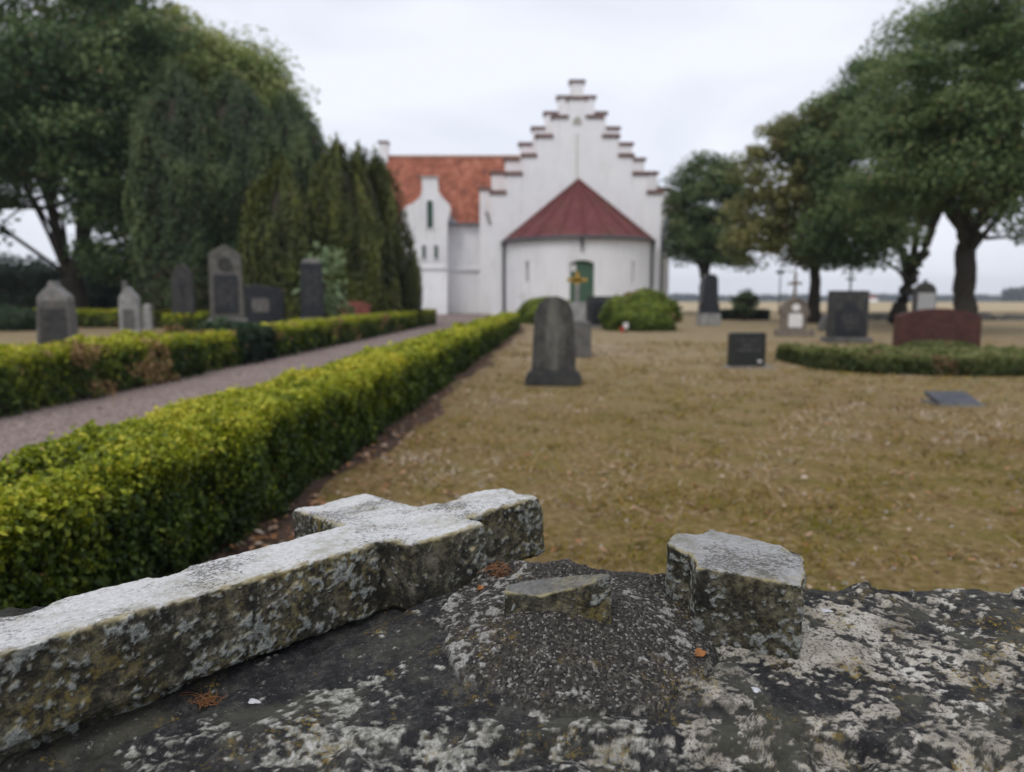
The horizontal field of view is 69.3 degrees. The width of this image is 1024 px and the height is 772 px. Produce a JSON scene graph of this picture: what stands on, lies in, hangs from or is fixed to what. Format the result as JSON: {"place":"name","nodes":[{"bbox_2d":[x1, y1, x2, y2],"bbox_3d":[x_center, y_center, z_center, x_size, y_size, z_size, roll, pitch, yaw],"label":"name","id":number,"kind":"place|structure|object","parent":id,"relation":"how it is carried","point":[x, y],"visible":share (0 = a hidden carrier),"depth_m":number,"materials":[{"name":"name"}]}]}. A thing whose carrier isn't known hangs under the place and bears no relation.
{"place":"outdoors","nodes":[
{"label":"outdoors","id":0,"kind":"place"},
{"bbox_2d":[0,323,464,481],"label":"path","id":1,"kind":"structure","parent":0,"point":[29,427],"depth_m":7.48,"materials":[{"name":"grey gravel"}]},
{"bbox_2d":[0,311,1023,592],"bbox_3d":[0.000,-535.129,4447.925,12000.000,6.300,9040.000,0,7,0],"label":"ground","id":2,"kind":"structure","parent":0,"point":[968,519],"depth_m":4.60,"materials":[{"name":"brown plant"}]},
{"bbox_2d":[0,303,36,331],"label":"round bush","id":3,"kind":"object","parent":2,"relation":"on","point":[13,318],"visible":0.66,"depth_m":21.35,"materials":[{"name":"green plant"}]},
{"bbox_2d":[0,251,63,307],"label":"dark shrub","id":4,"kind":"object","parent":2,"relation":"on","point":[22,285],"visible":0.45,"depth_m":31.74,"materials":[{"name":"green plant"}]},
{"bbox_2d":[36,281,78,344],"bbox_3d":[-5.935,-0.764,9.668,0.459,1.190,0.355,-2,7,-17],"label":"gravestone","id":5,"kind":"object","parent":2,"relation":"on","point":[56,315],"visible":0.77,"depth_m":9.50,"materials":[{"name":"grey stone"}]},
{"bbox_2d":[47,260,99,294],"bbox_3d":[-19.261,-4.429,33.755,6.213,2.871,3.756,0,7,0],"label":"dark shrub","id":6,"kind":"object","parent":2,"relation":"on","point":[98,282],"visible":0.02,"depth_m":32.68,"materials":[{"name":"green plant"}]},
{"bbox_2d":[0,0,204,308],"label":"broadleaf tree","id":7,"kind":"object","parent":2,"relation":"on","point":[67,124],"visible":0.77,"depth_m":23.90,"materials":[{"name":"green plant"}]},
{"bbox_2d":[0,329,208,417],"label":"box hedge","id":8,"kind":"object","parent":2,"relation":"on","point":[33,376],"visible":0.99,"depth_m":7.34,"materials":[{"name":"green plant"}]},
{"bbox_2d":[28,307,209,327],"bbox_3d":[-12.772,-2.206,23.863,6.435,0.717,0.875,0,7,0],"label":"box hedge","id":9,"kind":"object","parent":2,"relation":"on","point":[87,317],"visible":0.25,"depth_m":23.56,"materials":[{"name":"green plant"}]},
{"bbox_2d":[84,262,167,309],"bbox_3d":[-16.522,-4.382,32.724,5.711,3.022,3.856,0,7,0],"label":"dark shrub","id":10,"kind":"object","parent":2,"relation":"on","point":[104,295],"visible":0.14,"depth_m":31.48,"materials":[{"name":"green plant"}]},
{"bbox_2d":[118,280,142,332],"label":"gravestone","id":11,"kind":"object","parent":2,"relation":"on","point":[129,306],"visible":0.45,"depth_m":11.33,"materials":[{"name":"stone"}]},
{"bbox_2d":[143,304,154,329],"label":"gravestone","id":12,"kind":"object","parent":2,"relation":"on","point":[148,319],"visible":1,"depth_m":22.34,"materials":[{"name":"stone"}]},
{"bbox_2d":[17,0,330,309],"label":"broadleaf tree","id":13,"kind":"object","parent":2,"relation":"on","point":[266,81],"visible":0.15,"depth_m":28.67,"materials":[{"name":"green plant"}]},
{"bbox_2d":[119,56,237,313],"bbox_3d":[-10.684,-6.118,23.958,3.892,8.579,3.744,0,7,0],"label":"columnar conifer","id":14,"kind":"object","parent":2,"relation":"on","point":[169,140],"visible":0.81,"depth_m":22.81,"materials":[{"name":"green plant"}]},
{"bbox_2d":[171,264,196,331],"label":"gravestone","id":15,"kind":"object","parent":2,"relation":"on","point":[183,290],"visible":0.69,"depth_m":16.75,"materials":[{"name":"stone"}]},
{"bbox_2d":[161,310,209,333],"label":"box hedge","id":16,"kind":"object","parent":2,"relation":"on","point":[198,317],"visible":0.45,"depth_m":16.76,"materials":[{"name":"green plant"}]},
{"bbox_2d":[162,329,243,371],"bbox_3d":[-4.273,-0.503,10.263,0.826,0.587,1.044,0,7,0],"label":"box hedge","id":17,"kind":"object","parent":2,"relation":"on","point":[221,346],"visible":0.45,"depth_m":10.20,"materials":[{"name":"green plant"}]},
{"bbox_2d":[208,244,246,321],"bbox_3d":[-5.733,-1.814,14.890,0.760,2.016,0.500,-2,7,-17],"label":"gravestone","id":18,"kind":"object","parent":2,"relation":"on","point":[226,295],"visible":0.67,"depth_m":14.67,"materials":[{"name":"stone"}]},
{"bbox_2d":[193,316,278,364],"bbox_3d":[-4.205,-0.705,11.301,0.966,0.750,1.401,0,7,0],"label":"dark bush","id":19,"kind":"object","parent":2,"relation":"on","point":[256,341],"visible":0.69,"depth_m":11.05,"materials":[{"name":"green plant"}]},
{"bbox_2d":[196,66,287,308],"bbox_3d":[-9.211,-6.237,24.931,4.037,8.582,4.306,0,7,0],"label":"columnar conifer","id":20,"kind":"object","parent":2,"relation":"on","point":[246,124],"visible":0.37,"depth_m":23.68,"materials":[{"name":"green plant"}]},
{"bbox_2d":[0,311,520,609],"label":"box hedge","id":21,"kind":"object","parent":2,"relation":"on","point":[157,493],"visible":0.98,"depth_m":2.78,"materials":[{"name":"green plant"}]},
{"bbox_2d":[244,284,285,324],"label":"gravestone","id":22,"kind":"object","parent":2,"relation":"on","point":[264,304],"visible":0.68,"depth_m":17.78,"materials":[{"name":"black stone"}]},
{"bbox_2d":[236,151,328,320],"bbox_3d":[-6.357,-3.961,20.762,2.619,5.067,2.745,0,7,0],"label":"columnar conifer","id":23,"kind":"object","parent":2,"relation":"on","point":[276,247],"visible":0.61,"depth_m":19.91,"materials":[{"name":"green plant"}]},
{"bbox_2d":[261,87,327,193],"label":"columnar conifer","id":24,"kind":"object","parent":2,"relation":"on","point":[304,150],"visible":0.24,"depth_m":24.90,"materials":[{"name":"green plant"}]},
{"bbox_2d":[300,258,324,318],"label":"gravestone","id":25,"kind":"object","parent":2,"relation":"on","point":[311,290],"visible":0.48,"depth_m":17.69,"materials":[{"name":"black stone"}]},
{"bbox_2d":[291,241,355,317],"bbox_3d":[-4.751,-2.424,18.852,1.543,2.454,1.209,0,7,0],"label":"leafy plant","id":26,"kind":"object","parent":2,"relation":"on","point":[328,268],"visible":0.43,"depth_m":18.52,"materials":[{"name":"green plant"}]},
{"bbox_2d":[304,183,350,317],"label":"columnar conifer","id":27,"kind":"object","parent":2,"relation":"on","point":[314,194],"visible":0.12,"depth_m":20.86,"materials":[{"name":"green plant"}]},
{"bbox_2d":[156,326,529,577],"bbox_3d":[-0.410,-0.551,12.824,0.642,0.001,23.895,0,7,4],"label":"soil strip","id":28,"kind":"object","parent":2,"relation":"on","point":[282,528],"visible":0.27,"depth_m":4.39,"materials":[{"name":"brown soil"}]},
{"bbox_2d":[307,131,383,303],"bbox_3d":[-5.223,-4.571,22.171,3.020,5.938,3.198,0,7,0],"label":"columnar conifer","id":29,"kind":"object","parent":2,"relation":"on","point":[334,180],"visible":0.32,"depth_m":21.42,"materials":[{"name":"green plant"}]},
{"bbox_2d":[255,308,436,357],"bbox_3d":[-3.573,-1.637,19.386,0.798,0.661,15.280,0,7,4],"label":"box hedge","id":30,"kind":"object","parent":2,"relation":"on","point":[297,335],"visible":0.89,"depth_m":15.34,"materials":[{"name":"green plant"}]},
{"bbox_2d":[338,301,370,314],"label":"gravestone","id":31,"kind":"object","parent":2,"relation":"on","point":[360,308],"visible":0.3,"depth_m":20.77,"materials":[{"name":"red stone"}]},
{"bbox_2d":[335,174,401,312],"bbox_3d":[-4.559,-3.899,22.016,2.642,4.642,2.776,0,7,0],"label":"columnar conifer","id":32,"kind":"object","parent":2,"relation":"on","point":[380,290],"visible":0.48,"depth_m":21.34,"materials":[{"name":"green plant"}]},
{"bbox_2d":[349,139,399,301],"bbox_3d":[-4.754,-4.720,23.407,2.496,5.937,2.634,0,7,0],"label":"columnar conifer","id":33,"kind":"object","parent":2,"relation":"on","point":[373,180],"visible":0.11,"depth_m":23.19,"materials":[{"name":"green plant"}]},
{"bbox_2d":[367,144,416,308],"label":"columnar conifer","id":34,"kind":"object","parent":2,"relation":"on","point":[396,213],"visible":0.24,"depth_m":23.78,"materials":[{"name":"green plant"}]},
{"bbox_2d":[399,251,422,325],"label":"conifer","id":35,"kind":"object","parent":2,"relation":"on","point":[411,293],"visible":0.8,"depth_m":23.37,"materials":[{"name":"green plant"}]},
{"bbox_2d":[435,313,491,322],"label":"gravel forecourt","id":36,"kind":"structure","parent":2,"relation":"on","point":[456,317],"depth_m":34.74,"materials":[{"name":"grey gravel"}]},
{"bbox_2d":[518,288,527,302],"bbox_3d":[0.435,-3.345,30.287,0.400,1.350,0.102,0,7,0],"label":"grave cross","id":37,"kind":"object","parent":36,"relation":"on","point":[522,295],"visible":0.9,"depth_m":30.20,"materials":[{"name":"white stone"}]},
{"bbox_2d":[0,558,1023,771],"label":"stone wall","id":38,"kind":"structure","parent":2,"relation":"on","point":[469,677],"depth_m":0.86,"materials":[{"name":"grey stone"}]},
{"bbox_2d":[180,691,225,709],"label":"needle tuft","id":39,"kind":"object","parent":38,"relation":"on","point":[204,700],"visible":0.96,"depth_m":0.90,"materials":[{"name":"brown plant"}]},
{"bbox_2d":[248,698,260,703],"bbox_3d":[-0.301,0.368,0.866,0.018,0.004,0.009,2,7,17],"label":"bird dropping","id":40,"kind":"object","parent":38,"relation":"on","point":[252,701],"visible":1,"depth_m":0.86,"materials":[{"name":"white"}]},
{"bbox_2d":[0,488,544,762],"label":"fallen stone cross","id":41,"kind":"object","parent":38,"relation":"on","point":[71,664],"visible":0.94,"depth_m":0.94,"materials":[{"name":"grey stone"}]},
{"bbox_2d":[479,561,519,577],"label":"needle tuft","id":42,"kind":"object","parent":38,"relation":"on","point":[494,565],"visible":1,"depth_m":1.10,"materials":[{"name":"brown plant"}]},
{"bbox_2d":[504,574,612,624],"bbox_3d":[0.062,0.279,0.971,0.142,0.087,0.063,1,7,10],"label":"cross stump","id":43,"kind":"object","parent":38,"relation":"on","point":[588,596],"visible":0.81,"depth_m":0.94,"materials":[{"name":"stone"}]},
{"bbox_2d":[694,647,706,656],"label":"dead leaf","id":44,"kind":"object","parent":38,"relation":"on","point":[699,652],"visible":1,"depth_m":0.91,"materials":[{"name":"orange plant"}]},
{"bbox_2d":[665,529,806,659],"bbox_3d":[0.301,0.283,1.016,0.186,0.126,0.160,3,7,20],"label":"broken stone block","id":45,"kind":"object","parent":38,"relation":"on","point":[736,591],"depth_m":0.95,"materials":[{"name":"grey stone"}]},
{"bbox_2d":[751,687,760,692],"bbox_3d":[0.283,0.352,0.863,0.010,0.004,0.012,-4,8,-30],"label":"bird dropping","id":46,"kind":"object","parent":38,"relation":"on","point":[755,689],"visible":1,"depth_m":0.86,"materials":[{"name":"white"}]},
{"bbox_2d":[821,608,832,611],"bbox_3d":[0.441,0.314,1.039,0.020,0.004,0.009,1,7,11],"label":"bird dropping","id":47,"kind":"object","parent":38,"relation":"on","point":[825,610],"visible":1,"depth_m":1.04,"materials":[{"name":"white"}]},
{"bbox_2d":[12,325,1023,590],"bbox_3d":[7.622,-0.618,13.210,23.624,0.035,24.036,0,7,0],"label":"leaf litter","id":48,"kind":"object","parent":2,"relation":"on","point":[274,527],"visible":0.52,"depth_m":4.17,"materials":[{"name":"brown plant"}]},
{"bbox_2d":[378,79,672,314],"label":"church","id":49,"kind":"structure","parent":2,"relation":"on","point":[571,189],"depth_m":37.13,"materials":[{"name":"white paint"}]},
{"bbox_2d":[570,260,593,301],"bbox_3d":[3.229,-4.549,34.311,1.076,2.533,0.117,0,7,0],"label":"door","id":50,"kind":"structure","parent":49,"relation":"in","point":[585,268],"depth_m":34.23,"materials":[{"name":"green paint"}]},
{"bbox_2d":[516,296,572,323],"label":"round bush","id":51,"kind":"object","parent":2,"relation":"on","point":[526,310],"visible":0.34,"depth_m":26.90,"materials":[{"name":"green plant"}]},
{"bbox_2d":[525,296,581,385],"bbox_3d":[0.471,-0.510,8.349,0.639,1.003,0.260,0,7,3],"label":"gravestone","id":52,"kind":"object","parent":2,"relation":"on","point":[553,358],"visible":1,"depth_m":8.27,"materials":[{"name":"stone"}]},
{"bbox_2d":[567,271,592,357],"bbox_3d":[1.076,-1.185,12.246,0.494,1.404,0.400,0,7,0],"label":"gravestone","id":53,"kind":"object","parent":2,"relation":"on","point":[582,329],"visible":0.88,"depth_m":12.11,"materials":[{"name":"grey stone"}]},
{"bbox_2d":[586,296,612,327],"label":"gravestone","id":54,"kind":"object","parent":2,"relation":"on","point":[594,304],"visible":0.23,"depth_m":23.23,"materials":[{"name":"stone"}]},
{"bbox_2d":[620,323,628,331],"bbox_3d":[3.137,-1.634,20.704,0.243,0.260,0.160,0,7,0],"label":"grave lantern","id":55,"kind":"object","parent":2,"relation":"on","point":[624,327],"visible":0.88,"depth_m":20.65,"materials":[{"name":"white glass"}]},
{"bbox_2d":[598,287,683,331],"bbox_3d":[3.876,-2.269,21.827,2.512,1.319,2.208,-2,7,-19],"label":"round bush","id":56,"kind":"object","parent":2,"relation":"on","point":[648,309],"visible":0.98,"depth_m":21.24,"materials":[{"name":"green plant"}]},
{"bbox_2d":[657,149,758,302],"bbox_3d":[10.128,-7.783,38.365,5.816,8.494,5.070,0,7,0],"label":"broadleaf tree","id":57,"kind":"object","parent":2,"relation":"on","point":[693,236],"visible":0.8,"depth_m":37.41,"materials":[{"name":"green plant"}]},
{"bbox_2d":[696,274,720,325],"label":"gravestone","id":58,"kind":"object","parent":2,"relation":"on","point":[708,314],"visible":1,"depth_m":25.15,"materials":[{"name":"black stone"}]},
{"bbox_2d":[426,369,1022,584],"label":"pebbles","id":59,"kind":"object","parent":2,"relation":"on","point":[781,538],"visible":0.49,"depth_m":3.81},
{"bbox_2d":[729,288,759,320],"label":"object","id":60,"kind":"object","parent":2,"relation":"on","point":[746,300],"visible":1,"depth_m":30.45,"materials":[{"name":"green plant"}]},
{"bbox_2d":[720,308,770,319],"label":"hedge","id":61,"kind":"object","parent":2,"relation":"on","point":[732,314],"visible":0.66,"depth_m":31.38,"materials":[{"name":"green plant"}]},
{"bbox_2d":[721,332,773,367],"bbox_3d":[3.339,-0.512,10.495,0.660,0.490,0.280,0,7,-1],"label":"gravestone","id":62,"kind":"object","parent":2,"relation":"on","point":[746,349],"visible":0.99,"depth_m":10.44,"materials":[{"name":"black stone"}]},
{"bbox_2d":[776,270,784,312],"bbox_3d":[14.344,-5.003,39.686,0.400,2.380,0.240,0,7,0],"label":"lamp post","id":63,"kind":"object","parent":2,"relation":"on","point":[780,272],"visible":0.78,"depth_m":39.59,"materials":[{"name":"black metal"}]},
{"bbox_2d":[711,91,861,322],"bbox_3d":[10.211,-6.426,27.535,5.584,8.370,4.902,0,7,0],"label":"broadleaf tree","id":64,"kind":"object","parent":2,"relation":"on","point":[771,221],"visible":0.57,"depth_m":26.70,"materials":[{"name":"green plant"}]},
{"bbox_2d":[773,273,814,335],"bbox_3d":[7.120,-2.049,18.640,0.925,1.581,0.419,0,7,0],"label":"gravestone","id":65,"kind":"object","parent":2,"relation":"on","point":[794,313],"visible":0.99,"depth_m":18.58,"materials":[{"name":"stone"}]},
{"bbox_2d":[817,314,826,330],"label":"gravestone","id":66,"kind":"object","parent":2,"relation":"on","point":[822,324],"visible":0.35,"depth_m":21.34,"materials":[{"name":"grey stone"}]},
{"bbox_2d":[668,292,1001,301],"bbox_3d":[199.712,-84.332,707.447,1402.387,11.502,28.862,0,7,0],"label":"distant wood","id":67,"kind":"object","parent":2,"relation":"on","point":[694,297],"visible":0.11,"depth_m":699.81,"materials":[{"name":"plant"}]},
{"bbox_2d":[820,291,872,342],"bbox_3d":[7.262,-1.501,16.036,0.940,1.120,0.480,0,7,0],"label":"gravestone","id":68,"kind":"object","parent":2,"relation":"on","point":[847,316],"visible":0.98,"depth_m":15.88,"materials":[{"name":"stone"}]},
{"bbox_2d":[846,270,855,290],"bbox_3d":[9.964,-2.524,21.855,0.260,1.750,0.060,0,7,0],"label":"grave cross","id":69,"kind":"object","parent":2,"relation":"on","point":[850,279],"visible":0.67,"depth_m":21.76,"materials":[{"name":"black metal"}]},
{"bbox_2d":[869,295,877,301],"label":"farmhouse","id":70,"kind":"object","parent":2,"relation":"on","point":[872,298],"visible":0.29,"depth_m":415.71,"materials":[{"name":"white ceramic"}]},
{"bbox_2d":[771,0,1023,323],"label":"broadleaf tree","id":71,"kind":"object","parent":2,"relation":"on","point":[873,235],"visible":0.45,"depth_m":25.02,"materials":[{"name":"green plant"}]},
{"bbox_2d":[774,341,1023,376],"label":"hedge","id":72,"kind":"object","parent":2,"relation":"on","point":[974,361],"visible":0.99,"depth_m":9.61,"materials":[{"name":"green plant"}]},
{"bbox_2d":[824,0,1023,313],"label":"broadleaf tree","id":73,"kind":"object","parent":2,"relation":"on","point":[973,125],"visible":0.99,"depth_m":17.90,"materials":[{"name":"green plant"}]},
{"bbox_2d":[911,280,936,310],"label":"gravestone","id":74,"kind":"object","parent":2,"relation":"on","point":[924,294],"visible":0.69,"depth_m":22.70,"materials":[{"name":"stone"}]},
{"bbox_2d":[892,308,981,346],"bbox_3d":[7.387,-0.952,12.876,1.440,0.790,0.206,0,7,0],"label":"gravestone","id":75,"kind":"object","parent":2,"relation":"on","point":[932,324],"visible":0.79,"depth_m":12.77,"materials":[{"name":"red stone"}]},
{"bbox_2d":[894,339,981,347],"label":"creeping juniper","id":76,"kind":"object","parent":2,"relation":"on","point":[937,343],"visible":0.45,"depth_m":12.16,"materials":[{"name":"green plant"}]},
{"bbox_2d":[921,391,984,406],"bbox_3d":[4.114,0.120,6.920,0.400,0.109,0.350,0,7,2],"label":"grave plaque","id":77,"kind":"object","parent":2,"relation":"on","point":[953,398],"visible":0.99,"depth_m":6.88,"materials":[{"name":"stone"}]},
{"bbox_2d":[0,0,1023,295],"label":"sky","id":78,"kind":"structure","parent":0,"point":[678,78],"materials":[{"name":"white"}]},
{"bbox_2d":[677,302,1023,310],"bbox_3d":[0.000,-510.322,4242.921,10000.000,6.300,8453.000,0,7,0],"label":"field","id":79,"kind":"structure","parent":0,"point":[887,306],"depth_m":69.85,"materials":[{"name":"beige plant"}]},
{"bbox_2d":[1000,286,1023,301],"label":"distant wood","id":80,"kind":"object","parent":79,"relation":"on","point":[1011,294],"visible":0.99,"depth_m":491.97,"materials":[{"name":"grey plant"}]},
{"bbox_2d":[821,313,1023,320],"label":"boundary wall","id":81,"kind":"structure","parent":0,"point":[885,316],"depth_m":30.69,"materials":[{"name":"stone"}]}
]}

